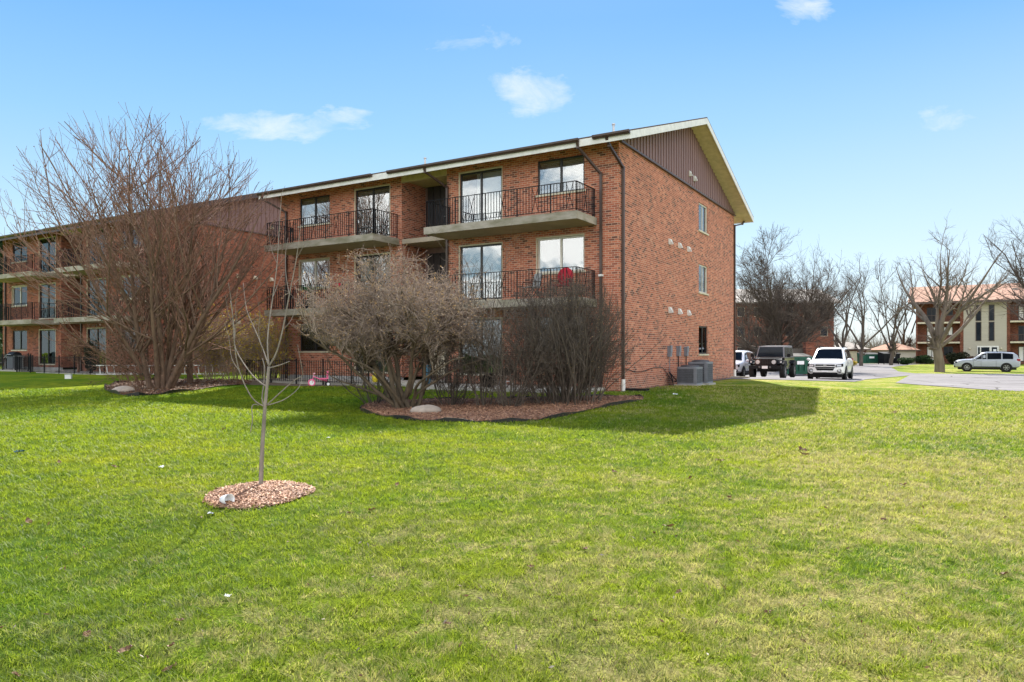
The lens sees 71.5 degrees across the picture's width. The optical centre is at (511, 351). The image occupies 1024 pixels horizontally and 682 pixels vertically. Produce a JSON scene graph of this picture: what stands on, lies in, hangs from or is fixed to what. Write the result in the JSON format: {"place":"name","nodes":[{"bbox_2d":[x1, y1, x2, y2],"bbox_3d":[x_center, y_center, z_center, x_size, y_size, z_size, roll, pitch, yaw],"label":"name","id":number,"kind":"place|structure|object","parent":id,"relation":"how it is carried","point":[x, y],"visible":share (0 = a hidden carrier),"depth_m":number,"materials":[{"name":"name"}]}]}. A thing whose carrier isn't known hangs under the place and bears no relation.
{"place":"outdoors","nodes":[
{"label":"outdoors","id":0,"kind":"place"},
{"bbox_2d":[0,363,1023,681],"bbox_3d":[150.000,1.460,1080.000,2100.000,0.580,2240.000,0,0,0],"label":"lawn","id":1,"kind":"structure","parent":0,"point":[22,381],"depth_m":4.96,"materials":[{"name":"green plant"}]},
{"bbox_2d":[0,241,2,352],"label":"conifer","id":2,"kind":"object","parent":1,"relation":"on","point":[1,290],"visible":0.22,"depth_m":61.48,"materials":[{"name":"green plant"}]},
{"bbox_2d":[16,355,104,374],"bbox_3d":[-23.599,0.835,37.647,8.760,1.230,0.860,0,0,31],"label":"patio fence","id":3,"kind":"object","parent":1,"relation":"on","point":[38,364],"visible":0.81,"depth_m":37.24,"materials":[{"name":"black metal"}]},
{"bbox_2d":[59,330,99,371],"bbox_3d":[-23.306,0.017,38.413,1.524,2.531,1.993,0,0,27],"label":"tree","id":4,"kind":"object","parent":1,"relation":"on","point":[78,349],"visible":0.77,"depth_m":38.16,"materials":[{"name":"brown plant"}]},
{"bbox_2d":[84,338,99,372],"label":"clipped bush","id":5,"kind":"object","parent":1,"relation":"on","point":[86,349],"visible":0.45,"depth_m":36.48,"materials":[{"name":"green plant"}]},
{"bbox_2d":[117,644,132,652],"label":"dead leaf","id":6,"kind":"object","parent":1,"relation":"on","point":[127,647],"visible":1,"depth_m":3.53,"materials":[{"name":"beige plant"}]},
{"bbox_2d":[0,193,279,374],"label":"apartment building","id":7,"kind":"structure","parent":1,"relation":"on","point":[23,335],"depth_m":41.89,"materials":[{"name":"red brick"}]},
{"bbox_2d":[6,352,21,367],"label":"gas grill","id":8,"kind":"object","parent":7,"relation":"on","point":[10,359],"visible":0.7,"depth_m":42.10,"materials":[{"name":"black metal"}]},
{"bbox_2d":[0,353,30,370],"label":"patio fence","id":9,"kind":"object","parent":7,"relation":"on","point":[2,361],"visible":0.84,"depth_m":41.25,"materials":[{"name":"black metal"}]},
{"bbox_2d":[11,330,27,350],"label":"window","id":10,"kind":"structure","parent":7,"relation":"in","point":[19,337],"depth_m":44.25,"materials":[{"name":"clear glass"}]},
{"bbox_2d":[12,285,26,306],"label":"window","id":11,"kind":"structure","parent":7,"relation":"in","point":[18,296],"depth_m":44.34,"materials":[{"name":"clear glass"}]},
{"bbox_2d":[13,241,26,261],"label":"window","id":12,"kind":"structure","parent":7,"relation":"in","point":[15,251],"depth_m":44.34,"materials":[{"name":"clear glass"}]},
{"bbox_2d":[39,329,55,364],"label":"sliding door","id":13,"kind":"structure","parent":7,"relation":"in","point":[47,347],"depth_m":42.56,"materials":[{"name":"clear glass"}]},
{"bbox_2d":[39,282,55,318],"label":"sliding door","id":14,"kind":"structure","parent":7,"relation":"in","point":[44,300],"depth_m":42.51,"materials":[{"name":"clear glass"}]},
{"bbox_2d":[39,236,55,272],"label":"sliding door","id":15,"kind":"structure","parent":7,"relation":"in","point":[45,242],"depth_m":42.51,"materials":[{"name":"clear glass"}]},
{"bbox_2d":[87,327,105,365],"bbox_3d":[-23.186,-0.252,39.776,1.935,2.145,0.150,0,0,31],"label":"sliding door","id":16,"kind":"structure","parent":7,"relation":"in","point":[98,333],"depth_m":39.78,"materials":[{"name":"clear glass"}]},
{"bbox_2d":[87,278,105,316],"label":"sliding door","id":17,"kind":"structure","parent":7,"relation":"in","point":[88,294],"depth_m":39.96,"materials":[{"name":"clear glass"}]},
{"bbox_2d":[87,229,105,263],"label":"sliding door","id":18,"kind":"structure","parent":7,"relation":"in","point":[101,229],"depth_m":39.81,"materials":[{"name":"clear glass"}]},
{"bbox_2d":[122,274,139,298],"bbox_3d":[-20.339,-3.422,38.039,1.933,1.325,0.155,0,0,31],"label":"window","id":19,"kind":"structure","parent":7,"relation":"in","point":[136,274],"depth_m":38.20,"materials":[{"name":"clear glass"}]},
{"bbox_2d":[122,225,140,247],"bbox_3d":[-20.339,-6.133,38.039,1.933,1.267,0.155,0,0,31],"label":"window","id":20,"kind":"structure","parent":7,"relation":"in","point":[127,225],"depth_m":38.04,"materials":[{"name":"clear glass"}]},
{"bbox_2d":[104,378,190,396],"bbox_3d":[-13.869,1.332,27.021,2.735,0.451,7.347,0,0,-33],"label":"garden edging","id":21,"kind":"object","parent":1,"relation":"on","point":[143,394],"visible":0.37,"depth_m":24.83,"materials":[{"name":"black plastic"}]},
{"bbox_2d":[96,365,226,374],"bbox_3d":[-17.050,0.897,34.650,6.120,0.465,0.050,0,0,-5],"label":"fence","id":22,"kind":"object","parent":1,"relation":"on","point":[149,370],"visible":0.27,"depth_m":34.52,"materials":[{"name":"metal"}]},
{"bbox_2d":[105,377,251,395],"bbox_3d":[-13.756,1.341,27.631,5.305,0.264,7.028,0,0,19],"label":"mulch bed","id":23,"kind":"object","parent":1,"relation":"on","point":[190,384],"visible":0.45,"depth_m":28.43,"materials":[{"name":"brown plant"}]},
{"bbox_2d":[112,386,134,391],"bbox_3d":[-13.984,1.406,25.590,0.827,0.331,0.468,0,0,0],"label":"rock","id":24,"kind":"object","parent":23,"relation":"on","point":[124,388],"visible":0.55,"depth_m":25.47,"materials":[{"name":"beige stone"}]},
{"bbox_2d":[63,282,219,387],"bbox_3d":[-14.163,-0.579,27.824,5.552,4.197,5.067,0,0,-15],"label":"bush","id":25,"kind":"object","parent":23,"relation":"on","point":[123,361],"visible":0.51,"depth_m":27.33,"materials":[{"name":"brown plant"}]},
{"bbox_2d":[0,103,293,388],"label":"bare tree","id":26,"kind":"object","parent":23,"relation":"on","point":[154,302],"visible":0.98,"depth_m":26.41,"materials":[{"name":"brown plant"}]},
{"bbox_2d":[126,183,232,382],"bbox_3d":[-13.217,-2.563,28.827,3.731,8.006,4.182,0,0,0],"label":"bare tree","id":27,"kind":"object","parent":23,"relation":"on","point":[189,374],"visible":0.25,"depth_m":28.85,"materials":[{"name":"brown plant"}]},
{"bbox_2d":[164,292,257,378],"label":"flowering bush","id":28,"kind":"object","parent":23,"relation":"on","point":[210,368],"visible":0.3,"depth_m":30.70,"materials":[{"name":"brown plant"}]},
{"bbox_2d":[196,297,279,379],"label":"flowering bush","id":29,"kind":"object","parent":23,"relation":"on","point":[220,351],"visible":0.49,"depth_m":30.63,"materials":[{"name":"brown plant"}]},
{"bbox_2d":[308,371,330,385],"bbox_3d":[-7.351,1.044,27.115,0.817,0.579,0.420,0,0,-20],"label":"tricycle","id":30,"kind":"object","parent":1,"relation":"on","point":[311,382],"visible":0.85,"depth_m":27.03,"materials":[{"name":"pink plastic"}]},
{"bbox_2d":[241,378,612,394],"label":"bare soil","id":31,"kind":"structure","parent":1,"relation":"on","point":[254,382],"depth_m":28.46,"materials":[{"name":"brown soil"}]},
{"bbox_2d":[199,285,300,380],"bbox_3d":[-10.917,-0.686,30.922,4.475,4.115,5.077,0,0,0],"label":"flowering bush","id":32,"kind":"object","parent":31,"relation":"on","point":[272,348],"visible":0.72,"depth_m":30.30,"materials":[{"name":"blossom"},{"name":"yellow-brown twig"}]},
{"bbox_2d":[246,358,368,384],"bbox_3d":[-7.936,0.915,29.180,6.960,1.230,1.610,0,0,31],"label":"patio fence","id":33,"kind":"object","parent":31,"relation":"on","point":[270,379],"visible":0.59,"depth_m":28.72,"materials":[{"name":"black metal"}]},
{"bbox_2d":[360,394,643,422],"bbox_3d":[-0.155,1.399,17.854,7.809,0.334,5.882,0,0,0],"label":"garden edging","id":34,"kind":"object","parent":1,"relation":"on","point":[449,419],"visible":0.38,"depth_m":15.59,"materials":[{"name":"black plastic"}]},
{"bbox_2d":[361,395,642,421],"bbox_3d":[-0.155,1.391,17.854,7.785,0.180,5.859,0,0,0],"label":"mulch bed","id":35,"kind":"object","parent":1,"relation":"on","point":[512,408],"visible":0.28,"depth_m":17.19,"materials":[{"name":"brown wood"}]},
{"bbox_2d":[322,282,451,403],"bbox_3d":[-3.434,-0.156,19.871,3.841,3.536,4.312,0,0,0],"label":"bush","id":36,"kind":"object","parent":35,"relation":"on","point":[368,387],"visible":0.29,"depth_m":19.62,"materials":[{"name":"brown plant"}]},
{"bbox_2d":[281,243,510,407],"bbox_3d":[-2.869,-0.623,18.287,5.719,4.528,4.502,0,0,0],"label":"bare bush","id":37,"kind":"object","parent":35,"relation":"on","point":[365,331],"visible":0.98,"depth_m":17.70,"materials":[{"name":"brown plant"}]},
{"bbox_2d":[410,404,441,412],"bbox_3d":[-2.046,1.414,16.910,0.744,0.295,0.457,0,0,0],"label":"rock","id":38,"kind":"object","parent":35,"relation":"on","point":[429,408],"visible":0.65,"depth_m":16.76,"materials":[{"name":"beige stone"}]},
{"bbox_2d":[413,300,503,405],"bbox_3d":[-1.565,-0.065,18.749,3.140,3.270,2.218,0,0,30],"label":"bush","id":39,"kind":"object","parent":35,"relation":"on","point":[455,385],"visible":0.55,"depth_m":18.68,"materials":[{"name":"brown plant"}]},
{"bbox_2d":[390,219,568,405],"bbox_3d":[-1.041,-1.047,18.361,4.415,5.203,4.378,0,0,36],"label":"bush","id":40,"kind":"object","parent":35,"relation":"on","point":[473,388],"visible":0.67,"depth_m":18.08,"materials":[{"name":"brown plant"}]},
{"bbox_2d":[438,283,581,409],"bbox_3d":[-0.234,-0.120,18.402,3.748,3.344,4.004,0,0,-33],"label":"bush","id":41,"kind":"object","parent":35,"relation":"on","point":[521,395],"visible":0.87,"depth_m":17.85,"materials":[{"name":"brown plant"}]},
{"bbox_2d":[484,269,665,404],"bbox_3d":[1.478,-0.342,18.968,4.372,3.708,4.706,0,0,-38],"label":"bush","id":42,"kind":"object","parent":35,"relation":"on","point":[584,365],"visible":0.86,"depth_m":18.49,"materials":[{"name":"brown plant"}]},
{"bbox_2d":[256,117,753,393],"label":"apartment building","id":43,"kind":"structure","parent":1,"relation":"on","point":[651,216],"depth_m":27.15,"materials":[{"name":"red brick"}]},
{"bbox_2d":[298,323,329,352],"bbox_3d":[-8.535,-0.574,30.825,1.930,1.267,0.155,0,0,31],"label":"window","id":44,"kind":"structure","parent":43,"relation":"in","point":[308,345],"depth_m":31.02,"materials":[{"name":"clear glass"}]},
{"bbox_2d":[299,257,329,289],"bbox_3d":[-8.366,-3.350,31.100,2.010,1.400,0.805,0,0,31],"label":"window","id":45,"kind":"structure","parent":43,"relation":"in","point":[318,266],"depth_m":31.57,"materials":[{"name":"clear glass"}]},
{"bbox_2d":[298,195,330,227],"bbox_3d":[-8.366,-6.090,31.100,2.010,1.400,0.805,0,0,31],"label":"window","id":46,"kind":"structure","parent":43,"relation":"in","point":[320,205],"depth_m":31.33,"materials":[{"name":"clear glass"}]},
{"bbox_2d":[354,335,389,373],"bbox_3d":[-5.699,-0.173,29.124,1.935,2.145,0.150,0,0,31],"label":"sliding door","id":47,"kind":"structure","parent":43,"relation":"in","point":[389,335],"depth_m":29.07,"materials":[{"name":"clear glass"}]},
{"bbox_2d":[354,252,389,304],"bbox_3d":[-5.522,-2.915,29.391,2.050,2.230,0.790,0,0,31],"label":"sliding door","id":48,"kind":"structure","parent":43,"relation":"in","point":[367,256],"depth_m":29.34,"materials":[{"name":"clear glass"}]},
{"bbox_2d":[354,184,389,236],"bbox_3d":[-5.522,-5.655,29.391,2.050,2.230,0.790,0,0,31],"label":"sliding door","id":49,"kind":"structure","parent":43,"relation":"in","point":[377,197],"depth_m":29.57,"materials":[{"name":"clear glass"}]},
{"bbox_2d":[429,348,444,374],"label":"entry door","id":50,"kind":"structure","parent":43,"relation":"in","point":[436,348],"depth_m":29.13,"materials":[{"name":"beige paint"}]},
{"bbox_2d":[428,252,445,291],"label":"entry door","id":51,"kind":"structure","parent":43,"relation":"in","point":[435,259],"depth_m":29.24,"materials":[{"name":"metal"}]},
{"bbox_2d":[428,185,446,236],"bbox_3d":[-2.645,-5.630,28.989,1.950,2.280,0.051,0,0,31],"label":"entry door","id":52,"kind":"structure","parent":43,"relation":"in","point":[438,192],"depth_m":29.21,"materials":[{"name":"metal"}]},
{"bbox_2d":[459,317,501,375],"bbox_3d":[-1.156,-0.173,26.376,1.935,2.145,0.150,0,0,31],"label":"sliding door","id":53,"kind":"structure","parent":43,"relation":"in","point":[497,319],"depth_m":26.31,"materials":[{"name":"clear glass"}]},
{"bbox_2d":[459,242,501,300],"bbox_3d":[-0.979,-2.915,26.642,2.050,2.230,0.790,0,0,31],"label":"sliding door","id":54,"kind":"structure","parent":43,"relation":"in","point":[481,252],"depth_m":26.41,"materials":[{"name":"clear glass"}]},
{"bbox_2d":[459,166,501,222],"bbox_3d":[-0.979,-5.655,26.642,2.050,2.230,0.790,0,0,31],"label":"sliding door","id":55,"kind":"structure","parent":43,"relation":"in","point":[486,180],"depth_m":26.46,"materials":[{"name":"clear glass"}]},
{"bbox_2d":[482,373,494,387],"bbox_3d":[-0.800,0.929,23.754,0.580,0.580,0.261,0,28,-17],"label":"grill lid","id":56,"kind":"object","parent":43,"relation":"on","point":[488,380],"visible":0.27,"depth_m":23.73,"materials":[{"name":"black metal"}]},
{"bbox_2d":[422,358,598,387],"bbox_3d":[-0.178,0.845,24.808,6.360,1.230,1.460,0,0,31],"label":"patio fence","id":57,"kind":"object","parent":43,"relation":"on","point":[477,375],"visible":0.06,"depth_m":24.86,"materials":[{"name":"black metal"}]},
{"bbox_2d":[522,273,542,297],"bbox_3d":[0.692,-2.190,24.114,0.515,0.918,0.567,0,0,-29],"label":"patio chair","id":58,"kind":"object","parent":43,"relation":"on","point":[535,278],"visible":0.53,"depth_m":24.11,"materials":[{"name":"black metal"}]},
{"bbox_2d":[535,233,585,274],"bbox_3d":[1.857,-3.350,24.920,2.013,1.400,0.805,0,0,31],"label":"window","id":59,"kind":"structure","parent":43,"relation":"in","point":[555,252],"depth_m":25.22,"materials":[{"name":"clear glass"}]},
{"bbox_2d":[535,155,585,197],"bbox_3d":[1.857,-6.090,24.920,2.013,1.400,0.805,0,0,31],"label":"window","id":60,"kind":"structure","parent":43,"relation":"in","point":[566,169],"depth_m":25.08,"materials":[{"name":"clear glass"}]},
{"bbox_2d":[554,268,573,295],"bbox_3d":[1.665,-2.256,23.412,0.600,1.049,0.520,0,0,31],"label":"patio chair","id":61,"kind":"object","parent":43,"relation":"on","point":[569,270],"visible":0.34,"depth_m":23.56,"materials":[{"name":"red metal"}]},
{"bbox_2d":[698,326,708,355],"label":"window","id":62,"kind":"structure","parent":43,"relation":"in","point":[702,329],"depth_m":31.95,"materials":[{"name":"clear glass"}]},
{"bbox_2d":[698,264,708,295],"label":"window","id":63,"kind":"structure","parent":43,"relation":"in","point":[702,269],"depth_m":32.36,"materials":[{"name":"clear glass"}]},
{"bbox_2d":[698,203,708,235],"bbox_3d":[8.240,-5.935,31.958,0.805,1.430,1.550,0,0,31],"label":"window","id":64,"kind":"structure","parent":43,"relation":"in","point":[702,209],"depth_m":32.36,"materials":[{"name":"clear glass"}]},
{"bbox_2d":[618,379,725,391],"bbox_3d":[7.835,1.329,29.486,1.130,0.040,15.300,0,0,31],"label":"soil strip","id":65,"kind":"object","parent":1,"relation":"on","point":[672,386],"visible":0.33,"depth_m":26.46,"materials":[{"name":"brown soil"}]},
{"bbox_2d":[625,388,649,391],"bbox_3d":[4.096,1.280,23.567,0.850,0.090,0.320,0,0,31],"label":"splash block","id":66,"kind":"object","parent":65,"relation":"on","point":[636,389],"depth_m":23.46,"materials":[{"name":"black plastic"}]},
{"bbox_2d":[674,365,704,385],"bbox_3d":[6.819,0.944,27.295,0.936,0.860,0.936,0,0,31],"label":"air conditioner","id":67,"kind":"object","parent":1,"relation":"on","point":[690,375],"visible":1,"depth_m":26.97,"materials":[{"name":"metal"}]},
{"bbox_2d":[688,360,715,384],"bbox_3d":[7.544,0.858,28.493,0.960,1.040,0.960,0,0,31],"label":"air conditioner","id":68,"kind":"object","parent":1,"relation":"on","point":[707,372],"visible":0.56,"depth_m":28.08,"materials":[{"name":"metal"}]},
{"bbox_2d":[736,281,760,352],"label":"bare tree","id":69,"kind":"object","parent":1,"relation":"on","point":[747,313],"visible":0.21,"depth_m":89.96,"materials":[{"name":"brown plant"}]},
{"bbox_2d":[736,289,841,357],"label":"apartment building","id":70,"kind":"structure","parent":1,"relation":"on","point":[829,340],"depth_m":98.00,"materials":[{"name":"red brick"}]},
{"bbox_2d":[736,221,863,353],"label":"bare tree","id":71,"kind":"object","parent":1,"relation":"on","point":[775,316],"visible":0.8,"depth_m":60.88,"materials":[{"name":"brown plant"}]},
{"bbox_2d":[819,272,869,348],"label":"bare tree","id":72,"kind":"object","parent":1,"relation":"on","point":[843,339],"visible":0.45,"depth_m":87.78,"materials":[{"name":"brown plant"}]},
{"bbox_2d":[828,253,921,365],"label":"bare tree","id":73,"kind":"object","parent":1,"relation":"on","point":[861,343],"visible":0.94,"depth_m":83.72,"materials":[{"name":"brown plant"}]},
{"bbox_2d":[834,316,915,351],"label":"thicket","id":74,"kind":"object","parent":1,"relation":"on","point":[870,345],"visible":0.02,"depth_m":135.20,"materials":[{"name":"brown plant"}]},
{"bbox_2d":[864,253,919,364],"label":"bare tree","id":75,"kind":"object","parent":1,"relation":"on","point":[892,347],"visible":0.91,"depth_m":87.71,"materials":[{"name":"brown plant"}]},
{"bbox_2d":[871,343,920,363],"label":"garage","id":76,"kind":"structure","parent":1,"relation":"on","point":[906,351],"depth_m":98.19,"materials":[{"name":"beige"}]},
{"bbox_2d":[897,352,908,363],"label":"garage door","id":77,"kind":"structure","parent":76,"relation":"in","point":[903,354],"depth_m":97.95,"materials":[{"name":"beige metal"}]},
{"bbox_2d":[897,357,914,364],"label":"bush","id":78,"kind":"object","parent":1,"relation":"on","point":[904,360],"visible":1,"depth_m":91.56,"materials":[{"name":"green plant"}]},
{"bbox_2d":[882,272,933,346],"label":"bare tree","id":79,"kind":"object","parent":1,"relation":"on","point":[909,340],"visible":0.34,"depth_m":103.62,"materials":[{"name":"brown plant"}]},
{"bbox_2d":[914,355,933,363],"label":"bush","id":80,"kind":"object","parent":1,"relation":"on","point":[922,359],"visible":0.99,"depth_m":96.71,"materials":[{"name":"green plant"}]},
{"bbox_2d":[876,216,1021,371],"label":"bare tree","id":81,"kind":"object","parent":1,"relation":"on","point":[938,334],"visible":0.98,"depth_m":59.70,"materials":[{"name":"brown plant"}]},
{"bbox_2d":[945,352,961,363],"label":"bush","id":82,"kind":"object","parent":1,"relation":"on","point":[950,355],"visible":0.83,"depth_m":94.76,"materials":[{"name":"green plant"}]},
{"bbox_2d":[948,352,969,363],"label":"bush","id":83,"kind":"object","parent":1,"relation":"on","point":[963,354],"visible":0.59,"depth_m":94.48,"materials":[{"name":"green plant"}]},
{"bbox_2d":[908,283,1023,363],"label":"apartment building","id":84,"kind":"structure","parent":1,"relation":"on","point":[981,331],"depth_m":96.32,"materials":[{"name":"red brick"}]},
{"bbox_2d":[927,307,935,321],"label":"sliding door","id":85,"kind":"structure","parent":84,"relation":"in","point":[930,311],"depth_m":100.06,"materials":[{"name":"black glass"}]},
{"bbox_2d":[944,347,952,354],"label":"window","id":86,"kind":"structure","parent":84,"relation":"in","point":[946,349],"depth_m":99.05,"materials":[{"name":"black glass"}]},
{"bbox_2d":[976,305,980,320],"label":"window","id":87,"kind":"structure","parent":84,"relation":"in","point":[978,316],"depth_m":96.10,"materials":[{"name":"black glass"}]},
{"bbox_2d":[976,322,980,340],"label":"window","id":88,"kind":"structure","parent":84,"relation":"in","point":[978,324],"depth_m":96.10,"materials":[{"name":"black glass"}]},
{"bbox_2d":[989,304,994,320],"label":"window","id":89,"kind":"structure","parent":84,"relation":"in","point":[991,307],"depth_m":95.35,"materials":[{"name":"black glass"}]},
{"bbox_2d":[989,322,994,340],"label":"window","id":90,"kind":"structure","parent":84,"relation":"in","point":[991,324],"depth_m":95.33,"materials":[{"name":"black glass"}]},
{"bbox_2d":[1018,346,1023,360],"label":"sliding door","id":91,"kind":"structure","parent":84,"relation":"in","point":[1020,348],"depth_m":94.73,"materials":[{"name":"white glass"}]},
{"bbox_2d":[1018,326,1023,340],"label":"sliding door","id":92,"kind":"structure","parent":84,"relation":"in","point":[1020,328],"depth_m":94.76,"materials":[{"name":"black glass"}]},
{"bbox_2d":[978,217,1023,319],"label":"bare tree","id":93,"kind":"object","parent":1,"relation":"on","point":[1017,272],"visible":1,"depth_m":53.00,"materials":[{"name":"brown plant"}]},
{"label":"mulch mound","id":94,"kind":"structure","parent":1,"relation":"on","visible":0},
{"bbox_2d":[202,479,315,509],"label":"mulch chips","id":95,"kind":"object","parent":94,"relation":"on","point":[265,493],"visible":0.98,"depth_m":7.21,"materials":[{"name":"brown wood"}]},
{"bbox_2d":[219,494,234,503],"bbox_3d":[-2.760,1.435,6.881,0.125,0.105,0.105,-13,-26,40],"label":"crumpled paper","id":96,"kind":"object","parent":95,"relation":"on","point":[224,498],"visible":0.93,"depth_m":6.88,"materials":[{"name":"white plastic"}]},
{"bbox_2d":[225,188,307,483],"bbox_3d":[-2.690,-0.131,7.715,1.027,3.321,0.954,0,0,0],"label":"sapling","id":97,"kind":"object","parent":94,"relation":"on","point":[262,444],"visible":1,"depth_m":7.67,"materials":[{"name":"brown plant"}]},
{"bbox_2d":[0,0,1023,347],"label":"sky","id":98,"kind":"structure","parent":0,"point":[855,126],"materials":[{"name":"blue"}]},
{"bbox_2d":[802,342,814,374],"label":"brick pier","id":99,"kind":"structure","parent":0,"point":[808,348],"depth_m":52.00,"materials":[{"name":"red brick"}]},
{"bbox_2d":[835,342,870,361],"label":"garage","id":100,"kind":"structure","parent":0,"point":[853,352],"depth_m":103.94,"materials":[{"name":"white"}]},
{"bbox_2d":[850,351,856,361],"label":"garage door","id":101,"kind":"structure","parent":100,"relation":"in","point":[853,353],"depth_m":103.93,"materials":[{"name":"beige paint"}]},
{"bbox_2d":[722,363,1023,390],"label":"parking lot","id":102,"kind":"structure","parent":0,"point":[1010,382],"depth_m":42.11,"materials":[{"name":"grey asphalt"}]},
{"bbox_2d":[736,350,754,375],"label":"parked car","id":103,"kind":"object","parent":102,"relation":"on","point":[743,357],"visible":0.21,"depth_m":42.08,"materials":[{"name":"paint"}]},
{"bbox_2d":[748,346,796,377],"bbox_3d":[14.774,0.594,40.328,2.130,1.840,4.260,0,0,31],"label":"parked car","id":104,"kind":"object","parent":102,"relation":"on","point":[781,360],"visible":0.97,"depth_m":39.43,"materials":[{"name":"black paint"}]},
{"bbox_2d":[787,353,812,375],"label":"dumpster","id":105,"kind":"object","parent":102,"relation":"on","point":[802,362],"visible":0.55,"depth_m":49.31,"materials":[{"name":"green metal"}]},
{"bbox_2d":[807,346,852,379],"bbox_3d":[18.202,0.685,40.630,2.313,1.938,4.855,0,0,31],"label":"parked car","id":106,"kind":"object","parent":102,"relation":"on","point":[830,362],"visible":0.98,"depth_m":39.14,"materials":[{"name":"white paint"}]},
{"bbox_2d":[857,352,878,363],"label":"dumpster","id":107,"kind":"object","parent":102,"relation":"on","point":[870,357],"visible":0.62,"depth_m":95.34,"materials":[{"name":"green metal"}]},
{"bbox_2d":[878,352,900,363],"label":"dumpster","id":108,"kind":"object","parent":102,"relation":"on","point":[883,357],"visible":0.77,"depth_m":93.35,"materials":[{"name":"black metal"}]},
{"bbox_2d":[954,351,1019,371],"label":"parked car","id":109,"kind":"object","parent":102,"relation":"on","point":[1006,361],"visible":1,"depth_m":60.58,"materials":[{"name":"silver metal"}]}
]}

